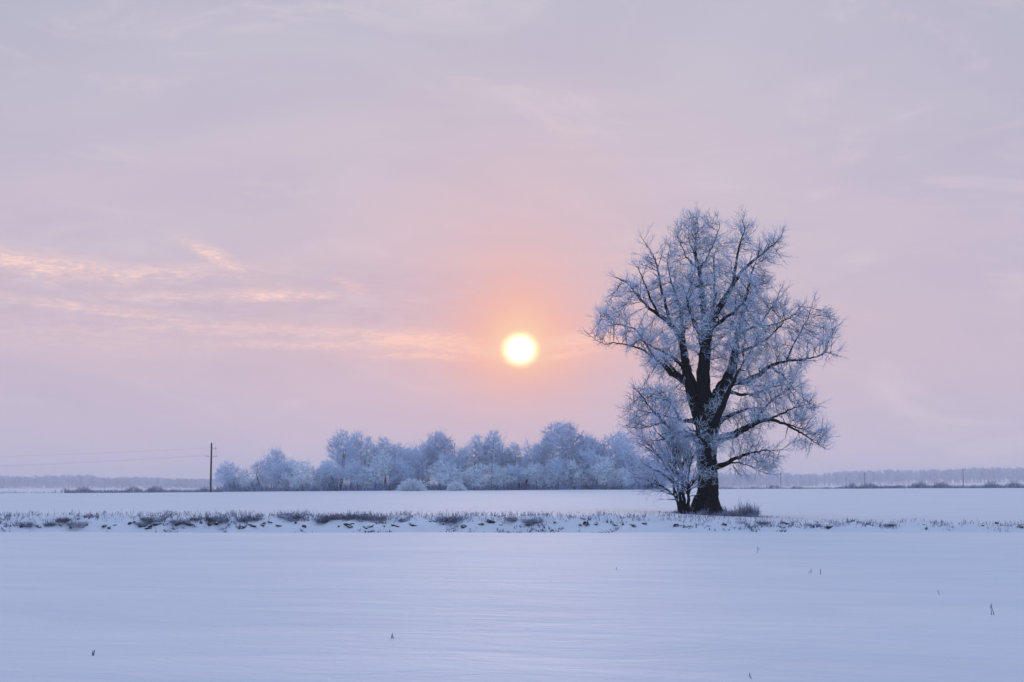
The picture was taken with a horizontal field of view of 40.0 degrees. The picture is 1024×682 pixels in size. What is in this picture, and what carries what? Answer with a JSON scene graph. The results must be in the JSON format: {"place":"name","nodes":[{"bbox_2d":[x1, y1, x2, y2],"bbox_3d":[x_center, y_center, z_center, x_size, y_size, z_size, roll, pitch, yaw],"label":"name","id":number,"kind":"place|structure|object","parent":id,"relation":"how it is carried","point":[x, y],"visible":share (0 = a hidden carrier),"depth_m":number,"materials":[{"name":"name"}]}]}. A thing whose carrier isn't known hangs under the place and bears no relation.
{"place":"outdoors","nodes":[
{"label":"outdoors","id":0,"kind":"place"},
{"bbox_2d":[0,482,1023,681],"bbox_3d":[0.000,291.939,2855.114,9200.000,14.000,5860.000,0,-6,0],"label":"snow ground","id":1,"kind":"structure","parent":0,"point":[331,601],"depth_m":22.85,"materials":[{"name":"white snow"}]},
{"bbox_2d":[15,521,34,526],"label":"weed tussock","id":2,"kind":"object","parent":1,"relation":"on","point":[28,524],"visible":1,"depth_m":64.36,"materials":[{"name":"grey plant"}]},
{"bbox_2d":[42,521,57,525],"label":"weed tussock","id":3,"kind":"object","parent":1,"relation":"on","point":[48,524],"visible":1,"depth_m":64.47,"materials":[{"name":"grey plant"}]},
{"bbox_2d":[52,516,71,522],"bbox_3d":[-20.810,8.256,65.042,1.044,0.372,1.390,2,-6,-20],"label":"weed tussock","id":4,"kind":"object","parent":1,"relation":"on","point":[59,520],"visible":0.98,"depth_m":64.89,"materials":[{"name":"grey plant"}]},
{"bbox_2d":[63,520,87,526],"bbox_3d":[-19.944,8.342,64.395,1.413,0.374,1.559,3,-7,-26],"label":"weed tussock","id":5,"kind":"object","parent":1,"relation":"on","point":[72,524],"visible":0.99,"depth_m":64.14,"materials":[{"name":"grey plant"}]},
{"bbox_2d":[0,484,222,492],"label":"field edge weeds","id":6,"kind":"object","parent":1,"relation":"on","point":[153,489],"visible":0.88,"depth_m":272.30,"materials":[{"name":"grey plant"}]},
{"bbox_2d":[133,522,150,525],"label":"weed tussock","id":7,"kind":"object","parent":1,"relation":"on","point":[139,524],"visible":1,"depth_m":64.22,"materials":[{"name":"grey plant"}]},
{"bbox_2d":[140,514,168,521],"bbox_3d":[-16.562,8.184,64.939,1.550,0.432,1.287,4,-7,-32],"label":"weed tussock","id":8,"kind":"object","parent":1,"relation":"on","point":[150,519],"visible":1,"depth_m":64.67,"materials":[{"name":"grey plant"}]},
{"bbox_2d":[0,474,337,487],"bbox_3d":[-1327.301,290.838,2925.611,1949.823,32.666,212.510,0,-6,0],"label":"forest","id":9,"kind":"object","parent":1,"relation":"on","point":[53,481],"visible":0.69,"depth_m":2860.68,"materials":[{"name":"grey plant"}]},
{"bbox_2d":[163,518,192,523],"bbox_3d":[-15.297,8.252,64.537,1.392,0.334,1.263,2,-6,-17],"label":"weed tussock","id":10,"kind":"object","parent":1,"relation":"on","point":[177,521],"visible":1,"depth_m":64.40,"materials":[{"name":"grey plant"}]},
{"bbox_2d":[188,516,204,520],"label":"weed tussock","id":11,"kind":"object","parent":1,"relation":"on","point":[198,519],"visible":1,"depth_m":64.90,"materials":[{"name":"grey plant"}]},
{"bbox_2d":[206,443,216,491],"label":"power pole","id":12,"kind":"object","parent":1,"relation":"on","point":[210,456],"visible":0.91,"depth_m":266.81,"materials":[{"name":"brown wood"}]},
{"bbox_2d":[201,513,225,521],"bbox_3d":[-13.729,8.182,65.132,1.310,0.440,1.578,3,-6,-25],"label":"weed tussock","id":13,"kind":"object","parent":1,"relation":"on","point":[208,519],"visible":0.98,"depth_m":64.80,"materials":[{"name":"grey plant"}]},
{"bbox_2d":[211,516,231,521],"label":"weed tussock","id":14,"kind":"object","parent":1,"relation":"on","point":[222,519],"visible":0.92,"depth_m":64.86,"materials":[{"name":"grey plant"}]},
{"bbox_2d":[212,460,242,490],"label":"frosted tree","id":15,"kind":"object","parent":1,"relation":"on","point":[226,472],"visible":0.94,"depth_m":288.04,"materials":[{"name":"white plant"}]},
{"bbox_2d":[232,517,251,521],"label":"weed tussock","id":16,"kind":"object","parent":1,"relation":"on","point":[241,519],"visible":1,"depth_m":64.82,"materials":[{"name":"grey plant"}]},
{"bbox_2d":[234,469,256,491],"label":"frosted tree","id":17,"kind":"object","parent":1,"relation":"on","point":[247,482],"visible":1,"depth_m":285.44,"materials":[{"name":"white plant"}]},
{"bbox_2d":[244,516,263,520],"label":"weed tussock","id":18,"kind":"object","parent":1,"relation":"on","point":[255,519],"visible":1,"depth_m":64.95,"materials":[{"name":"grey plant"}]},
{"bbox_2d":[247,459,263,486],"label":"frosted tree","id":19,"kind":"object","parent":1,"relation":"on","point":[255,472],"visible":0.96,"depth_m":292.45,"materials":[{"name":"white plant"}]},
{"bbox_2d":[252,446,288,486],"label":"frosted tree","id":20,"kind":"object","parent":1,"relation":"on","point":[267,465],"visible":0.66,"depth_m":294.36,"materials":[{"name":"white plant"}]},
{"bbox_2d":[262,452,300,488],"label":"frosted tree","id":21,"kind":"object","parent":1,"relation":"on","point":[279,471],"visible":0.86,"depth_m":288.08,"materials":[{"name":"white plant"}]},
{"bbox_2d":[274,512,304,519],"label":"weed tussock","id":22,"kind":"object","parent":1,"relation":"on","point":[293,516],"visible":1,"depth_m":65.16,"materials":[{"name":"grey plant"}]},
{"bbox_2d":[281,459,322,490],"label":"frosted tree","id":23,"kind":"object","parent":1,"relation":"on","point":[302,469],"visible":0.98,"depth_m":285.97,"materials":[{"name":"white plant"}]},
{"bbox_2d":[308,473,332,490],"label":"frosted tree","id":24,"kind":"object","parent":1,"relation":"on","point":[319,484],"visible":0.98,"depth_m":285.31,"materials":[{"name":"white plant"}]},
{"bbox_2d":[312,517,333,522],"bbox_3d":[-8.676,8.226,64.794,1.103,0.454,1.451,-5,-8,43],"label":"weed tussock","id":25,"kind":"object","parent":1,"relation":"on","point":[320,521],"visible":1,"depth_m":64.51,"materials":[{"name":"grey plant"}]},
{"bbox_2d":[316,515,338,519],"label":"weed tussock","id":26,"kind":"object","parent":1,"relation":"on","point":[331,517],"visible":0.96,"depth_m":64.77,"materials":[{"name":"grey plant"}]},
{"bbox_2d":[317,457,348,489],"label":"frosted tree","id":27,"kind":"object","parent":1,"relation":"on","point":[327,468],"visible":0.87,"depth_m":286.32,"materials":[{"name":"white plant"}]},
{"bbox_2d":[325,429,359,488],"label":"frosted tree","id":28,"kind":"object","parent":1,"relation":"on","point":[348,453],"visible":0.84,"depth_m":296.60,"materials":[{"name":"white plant"}]},
{"bbox_2d":[334,513,359,519],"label":"weed tussock","id":29,"kind":"object","parent":1,"relation":"on","point":[341,517],"visible":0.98,"depth_m":65.09,"materials":[{"name":"grey plant"}]},
{"bbox_2d":[338,430,369,486],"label":"frosted tree","id":30,"kind":"object","parent":1,"relation":"on","point":[356,440],"visible":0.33,"depth_m":302.59,"materials":[{"name":"white plant"}]},
{"bbox_2d":[340,457,372,490],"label":"frosted tree","id":31,"kind":"object","parent":1,"relation":"on","point":[350,469],"visible":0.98,"depth_m":284.64,"materials":[{"name":"white plant"}]},
{"bbox_2d":[346,512,371,519],"bbox_3d":[-7.093,8.074,65.212,1.392,0.412,1.397,2,-6,-18],"label":"weed tussock","id":32,"kind":"object","parent":1,"relation":"on","point":[365,517],"visible":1,"depth_m":65.00,"materials":[{"name":"grey plant"}]},
{"bbox_2d":[358,433,381,484],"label":"frosted tree","id":33,"kind":"object","parent":1,"relation":"on","point":[368,441],"visible":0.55,"depth_m":298.02,"materials":[{"name":"white plant"}]},
{"bbox_2d":[356,444,394,489],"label":"frosted tree","id":34,"kind":"object","parent":1,"relation":"on","point":[379,465],"visible":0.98,"depth_m":285.67,"materials":[{"name":"white plant"}]},
{"bbox_2d":[366,514,390,520],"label":"weed tussock","id":35,"kind":"object","parent":1,"relation":"on","point":[374,517],"visible":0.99,"depth_m":65.16,"materials":[{"name":"grey plant"}]},
{"bbox_2d":[370,435,401,489],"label":"frosted tree","id":36,"kind":"object","parent":1,"relation":"on","point":[383,445],"visible":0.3,"depth_m":300.57,"materials":[{"name":"white plant"}]},
{"bbox_2d":[383,442,411,478],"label":"frosted tree","id":37,"kind":"object","parent":1,"relation":"on","point":[396,450],"visible":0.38,"depth_m":298.92,"materials":[{"name":"white plant"}]},
{"bbox_2d":[386,458,417,485],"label":"frosted tree","id":38,"kind":"object","parent":1,"relation":"on","point":[401,474],"visible":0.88,"depth_m":287.84,"materials":[{"name":"white plant"}]},
{"bbox_2d":[389,439,429,480],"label":"frosted tree","id":39,"kind":"object","parent":1,"relation":"on","point":[415,461],"visible":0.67,"depth_m":294.95,"materials":[{"name":"white plant"}]},
{"bbox_2d":[396,478,429,490],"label":"round shrub","id":40,"kind":"object","parent":1,"relation":"on","point":[411,485],"visible":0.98,"depth_m":269.44,"materials":[{"name":"white plant"}]},
{"bbox_2d":[411,439,438,483],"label":"frosted tree","id":41,"kind":"object","parent":1,"relation":"on","point":[423,446],"visible":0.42,"depth_m":300.48,"materials":[{"name":"white plant"}]},
{"bbox_2d":[422,425,455,489],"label":"frosted tree","id":42,"kind":"object","parent":1,"relation":"on","point":[443,442],"visible":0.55,"depth_m":298.02,"materials":[{"name":"white plant"}]},
{"bbox_2d":[213,471,667,491],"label":"undergrowth","id":43,"kind":"object","parent":1,"relation":"on","point":[263,488],"visible":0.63,"depth_m":285.51,"materials":[{"name":"grey plant"}]},
{"bbox_2d":[434,513,459,521],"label":"weed tussock","id":44,"kind":"object","parent":1,"relation":"on","point":[445,519],"visible":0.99,"depth_m":65.06,"materials":[{"name":"grey plant"}]},
{"bbox_2d":[424,456,471,489],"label":"frosted tree","id":45,"kind":"object","parent":1,"relation":"on","point":[443,479],"visible":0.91,"depth_m":284.40,"materials":[{"name":"white plant"}]},
{"bbox_2d":[433,451,466,487],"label":"frosted tree","id":46,"kind":"object","parent":1,"relation":"on","point":[446,459],"visible":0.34,"depth_m":292.27,"materials":[{"name":"white plant"}]},
{"bbox_2d":[445,480,465,490],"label":"round shrub","id":47,"kind":"object","parent":1,"relation":"on","point":[455,486],"visible":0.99,"depth_m":269.67,"materials":[{"name":"white plant"}]},
{"bbox_2d":[449,436,472,483],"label":"frosted tree","id":48,"kind":"object","parent":1,"relation":"on","point":[461,453],"visible":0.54,"depth_m":294.40,"materials":[{"name":"white plant"}]},
{"bbox_2d":[461,462,491,489],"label":"frosted tree","id":49,"kind":"object","parent":1,"relation":"on","point":[473,477],"visible":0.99,"depth_m":284.03,"materials":[{"name":"white plant"}]},
{"bbox_2d":[464,433,491,478],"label":"frosted tree","id":50,"kind":"object","parent":1,"relation":"on","point":[475,449],"visible":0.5,"depth_m":299.65,"materials":[{"name":"white plant"}]},
{"bbox_2d":[470,428,507,479],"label":"frosted tree","id":51,"kind":"object","parent":1,"relation":"on","point":[493,447],"visible":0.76,"depth_m":296.56,"materials":[{"name":"white plant"}]},
{"bbox_2d":[482,461,516,489],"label":"frosted tree","id":52,"kind":"object","parent":1,"relation":"on","point":[497,473],"visible":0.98,"depth_m":284.05,"materials":[{"name":"white plant"}]},
{"bbox_2d":[491,441,515,479],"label":"frosted tree","id":53,"kind":"object","parent":1,"relation":"on","point":[502,445],"visible":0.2,"depth_m":301.45,"materials":[{"name":"white plant"}]},
{"bbox_2d":[338,476,669,487],"bbox_3d":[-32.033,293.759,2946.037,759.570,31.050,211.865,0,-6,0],"label":"forest","id":54,"kind":"object","parent":1,"relation":"on","point":[430,481],"visible":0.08,"depth_m":2883.97,"materials":[{"name":"grey plant"}]},
{"bbox_2d":[502,516,518,520],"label":"weed tussock","id":55,"kind":"object","parent":1,"relation":"on","point":[511,519],"visible":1,"depth_m":64.90,"materials":[{"name":"grey plant"}]},
{"bbox_2d":[0,508,1023,532],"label":"dry grass","id":56,"kind":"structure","parent":1,"relation":"on","point":[398,514],"depth_m":65.75,"materials":[{"name":"grey plant"}]},
{"bbox_2d":[499,442,529,489],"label":"frosted tree","id":57,"kind":"object","parent":1,"relation":"on","point":[515,458],"visible":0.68,"depth_m":297.71,"materials":[{"name":"white plant"}]},
{"bbox_2d":[503,463,531,487],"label":"bush","id":58,"kind":"object","parent":1,"relation":"on","point":[516,470],"visible":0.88,"depth_m":286.24,"materials":[{"name":"white plant"}]},
{"bbox_2d":[518,437,544,488],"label":"frosted tree","id":59,"kind":"object","parent":1,"relation":"on","point":[527,455],"visible":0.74,"depth_m":292.42,"materials":[{"name":"white plant"}]},
{"bbox_2d":[520,517,544,523],"bbox_3d":[0.955,8.241,64.649,1.226,0.324,1.352,-2,-6,16],"label":"weed tussock","id":60,"kind":"object","parent":1,"relation":"on","point":[528,521],"visible":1,"depth_m":64.53,"materials":[{"name":"grey plant"}]},
{"bbox_2d":[518,444,549,488],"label":"frosted tree","id":61,"kind":"object","parent":1,"relation":"on","point":[530,481],"visible":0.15,"depth_m":302.12,"materials":[{"name":"white plant"}]},
{"bbox_2d":[517,461,556,489],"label":"bush","id":62,"kind":"object","parent":1,"relation":"on","point":[535,470],"visible":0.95,"depth_m":286.37,"materials":[{"name":"white plant"}]},
{"bbox_2d":[529,436,558,478],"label":"frosted tree","id":63,"kind":"object","parent":1,"relation":"on","point":[541,456],"visible":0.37,"depth_m":298.20,"materials":[{"name":"white plant"}]},
{"bbox_2d":[541,454,573,489],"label":"frosted tree","id":64,"kind":"object","parent":1,"relation":"on","point":[557,472],"visible":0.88,"depth_m":286.27,"materials":[{"name":"white plant"}]},
{"bbox_2d":[535,418,602,487],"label":"frosted tree","id":65,"kind":"object","parent":1,"relation":"on","point":[559,434],"visible":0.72,"depth_m":293.36,"materials":[{"name":"frosted twig"},{"name":"bark"}]},
{"bbox_2d":[552,456,588,489],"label":"bush","id":66,"kind":"object","parent":1,"relation":"on","point":[575,477],"visible":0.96,"depth_m":285.46,"materials":[{"name":"white plant"}]},
{"bbox_2d":[570,432,601,485],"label":"frosted tree","id":67,"kind":"object","parent":1,"relation":"on","point":[594,459],"visible":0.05,"depth_m":303.02,"materials":[{"name":"white plant"}]},
{"bbox_2d":[573,447,608,489],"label":"frosted tree","id":68,"kind":"object","parent":1,"relation":"on","point":[590,461],"visible":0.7,"depth_m":287.86,"materials":[{"name":"white plant"}]},
{"bbox_2d":[588,439,610,482],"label":"frosted tree","id":69,"kind":"object","parent":1,"relation":"on","point":[598,453],"visible":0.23,"depth_m":297.50,"materials":[{"name":"white plant"}]},
{"bbox_2d":[597,434,609,484],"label":"frosted tree","id":70,"kind":"object","parent":1,"relation":"on","point":[605,446],"visible":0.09,"depth_m":303.09,"materials":[{"name":"white plant"}]},
{"bbox_2d":[586,453,621,489],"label":"frosted tree","id":71,"kind":"object","parent":1,"relation":"on","point":[610,466],"visible":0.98,"depth_m":285.05,"materials":[{"name":"white plant"}]},
{"bbox_2d":[596,424,640,484],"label":"frosted tree","id":72,"kind":"object","parent":1,"relation":"on","point":[615,443],"visible":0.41,"depth_m":296.11,"materials":[{"name":"white plant"}]},
{"bbox_2d":[611,468,639,489],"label":"bush","id":73,"kind":"object","parent":1,"relation":"on","point":[618,474],"visible":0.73,"depth_m":284.20,"materials":[{"name":"white plant"}]},
{"bbox_2d":[611,441,650,488],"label":"frosted tree","id":74,"kind":"object","parent":1,"relation":"on","point":[624,453],"visible":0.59,"depth_m":291.10,"materials":[{"name":"white plant"}]},
{"bbox_2d":[633,454,660,486],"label":"frosted tree","id":75,"kind":"object","parent":1,"relation":"on","point":[652,463],"visible":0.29,"depth_m":291.03,"materials":[{"name":"white plant"}]},
{"bbox_2d":[649,465,671,485],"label":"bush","id":76,"kind":"object","parent":1,"relation":"on","point":[667,482],"visible":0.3,"depth_m":289.44,"materials":[{"name":"white plant"}]},
{"bbox_2d":[619,399,710,513],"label":"young tree","id":77,"kind":"object","parent":1,"relation":"on","point":[669,456],"visible":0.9,"depth_m":78.33,"materials":[{"name":"white plant"}]},
{"bbox_2d":[578,201,849,515],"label":"oak tree","id":78,"kind":"object","parent":1,"relation":"on","point":[709,406],"visible":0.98,"depth_m":79.55,"materials":[{"name":"white plant"}]},
{"bbox_2d":[657,505,790,517],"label":"dry grass","id":79,"kind":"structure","parent":1,"relation":"on","point":[731,513],"depth_m":78.57,"materials":[{"name":"plant"}]},
{"bbox_2d":[736,499,751,515],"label":"weed tuft","id":80,"kind":"object","parent":1,"relation":"on","point":[743,510],"visible":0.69,"depth_m":79.82,"materials":[{"name":"grey plant"}]},
{"bbox_2d":[745,500,761,516],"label":"weed tuft","id":81,"kind":"object","parent":1,"relation":"on","point":[758,513],"visible":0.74,"depth_m":79.81,"materials":[{"name":"grey plant"}]},
{"bbox_2d":[755,520,771,524],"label":"weed tussock","id":82,"kind":"object","parent":1,"relation":"on","point":[763,522],"visible":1,"depth_m":65.12,"materials":[{"name":"grey plant"}]},
{"bbox_2d":[659,466,1023,487],"bbox_3d":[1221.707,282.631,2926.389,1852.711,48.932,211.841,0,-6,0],"label":"forest","id":83,"kind":"object","parent":1,"relation":"on","point":[891,476],"visible":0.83,"depth_m":2867.56,"materials":[{"name":"grey plant"}]},
{"bbox_2d":[719,480,1023,488],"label":"field edge weeds","id":84,"kind":"object","parent":1,"relation":"on","point":[936,485],"visible":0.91,"depth_m":277.16,"materials":[{"name":"grey plant"}]},
{"bbox_2d":[0,0,1023,486],"label":"sky","id":85,"kind":"structure","parent":0,"point":[244,228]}
]}

